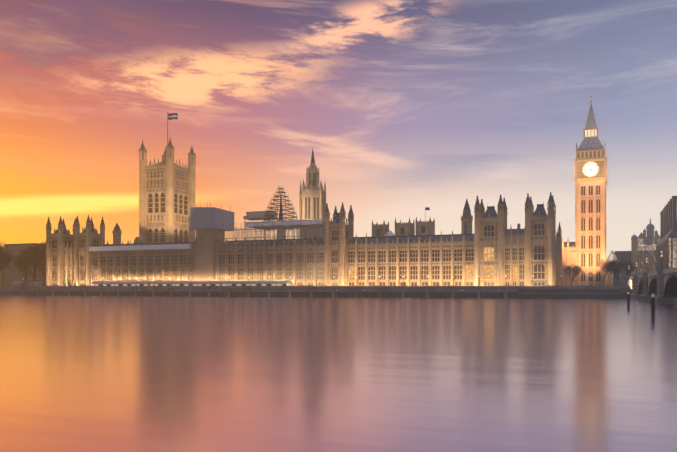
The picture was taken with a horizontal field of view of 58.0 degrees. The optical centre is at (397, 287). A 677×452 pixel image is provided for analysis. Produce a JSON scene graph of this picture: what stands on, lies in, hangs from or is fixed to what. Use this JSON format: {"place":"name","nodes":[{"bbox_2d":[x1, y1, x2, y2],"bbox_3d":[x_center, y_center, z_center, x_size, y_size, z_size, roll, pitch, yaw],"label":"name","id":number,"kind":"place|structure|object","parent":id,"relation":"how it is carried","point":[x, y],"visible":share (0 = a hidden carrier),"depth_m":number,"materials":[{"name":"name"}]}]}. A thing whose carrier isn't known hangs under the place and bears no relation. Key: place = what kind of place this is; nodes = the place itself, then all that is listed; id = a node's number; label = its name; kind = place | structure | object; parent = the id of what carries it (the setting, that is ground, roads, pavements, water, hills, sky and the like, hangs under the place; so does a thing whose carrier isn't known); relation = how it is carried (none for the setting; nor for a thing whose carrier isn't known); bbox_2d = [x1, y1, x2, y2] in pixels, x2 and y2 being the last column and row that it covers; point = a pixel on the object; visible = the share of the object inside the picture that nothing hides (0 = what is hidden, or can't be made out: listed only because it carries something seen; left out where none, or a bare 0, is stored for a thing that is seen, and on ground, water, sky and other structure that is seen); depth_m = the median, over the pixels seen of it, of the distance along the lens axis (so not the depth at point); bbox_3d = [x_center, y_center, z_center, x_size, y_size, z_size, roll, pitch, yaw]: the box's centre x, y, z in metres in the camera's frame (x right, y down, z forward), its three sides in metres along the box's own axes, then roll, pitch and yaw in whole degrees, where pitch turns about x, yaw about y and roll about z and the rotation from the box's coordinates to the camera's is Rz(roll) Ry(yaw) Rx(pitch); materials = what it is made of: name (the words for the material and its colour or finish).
{"place":"outdoors","nodes":[
{"label":"outdoors","id":0,"kind":"place"},
{"bbox_2d":[0,289,676,451],"bbox_3d":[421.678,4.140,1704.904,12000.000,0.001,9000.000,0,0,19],"label":"river water","id":1,"kind":"structure","parent":0,"point":[99,373],"depth_m":28.73,"materials":[{"name":"pink liquid"}]},
{"bbox_2d":[627,292,654,318],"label":"mooring piles","id":2,"kind":"object","parent":1,"relation":"in","point":[652,305],"visible":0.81,"depth_m":79.74,"materials":[{"name":"black wood"}]},
{"bbox_2d":[626,250,676,308],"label":"bridge","id":3,"kind":"structure","parent":1,"relation":"on","point":[660,284],"depth_m":151.80,"materials":[{"name":"stone"}]},
{"bbox_2d":[0,0,676,258],"label":"sky","id":4,"kind":"structure","parent":0,"point":[403,108],"materials":[{"name":"purple"}]},
{"label":"land","id":5,"kind":"structure","parent":0,"visible":0},
{"bbox_2d":[139,111,195,242],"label":"tower","id":6,"kind":"structure","parent":5,"relation":"on","point":[167,184],"depth_m":390.97,"materials":[{"name":"stone"}]},
{"bbox_2d":[46,192,578,285],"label":"palace building","id":7,"kind":"structure","parent":5,"relation":"on","point":[492,250],"depth_m":269.86,"materials":[{"name":"stone"}]},
{"bbox_2d":[89,186,332,285],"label":"scaffolding","id":8,"kind":"object","parent":7,"relation":"on","point":[207,218],"visible":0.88,"depth_m":293.17,"materials":[{"name":"steel"},{"name":"white plastic sheeting"}]},
{"bbox_2d":[112,199,472,243],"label":"rooftop turrets","id":9,"kind":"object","parent":7,"relation":"on","point":[416,227],"depth_m":326.23,"materials":[{"name":"stone"}]},
{"bbox_2d":[299,149,325,238],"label":"central tower","id":10,"kind":"structure","parent":7,"relation":"part of","point":[312,198],"depth_m":375.94,"materials":[{"name":"stone"}]},
{"bbox_2d":[0,274,630,297],"bbox_3d":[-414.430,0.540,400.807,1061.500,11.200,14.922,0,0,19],"label":"embankment wall","id":11,"kind":"structure","parent":5,"relation":"on","point":[212,288],"depth_m":275.21,"materials":[{"name":"stone"}]},
{"bbox_2d":[0,241,635,285],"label":"trees","id":12,"kind":"object","parent":5,"relation":"on","point":[33,260],"visible":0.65,"depth_m":336.91,"materials":[{"name":"brown plant"}]},
{"bbox_2d":[0,196,676,298],"bbox_3d":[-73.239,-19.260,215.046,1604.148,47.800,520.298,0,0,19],"label":"city buildings","id":13,"kind":"structure","parent":5,"relation":"on","point":[650,246],"depth_m":340.95,"materials":[{"name":"grey stone"}]},
{"bbox_2d":[574,96,606,285],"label":"clock tower","id":14,"kind":"structure","parent":5,"relation":"on","point":[590,170],"depth_m":288.49,"materials":[{"name":"stone"}]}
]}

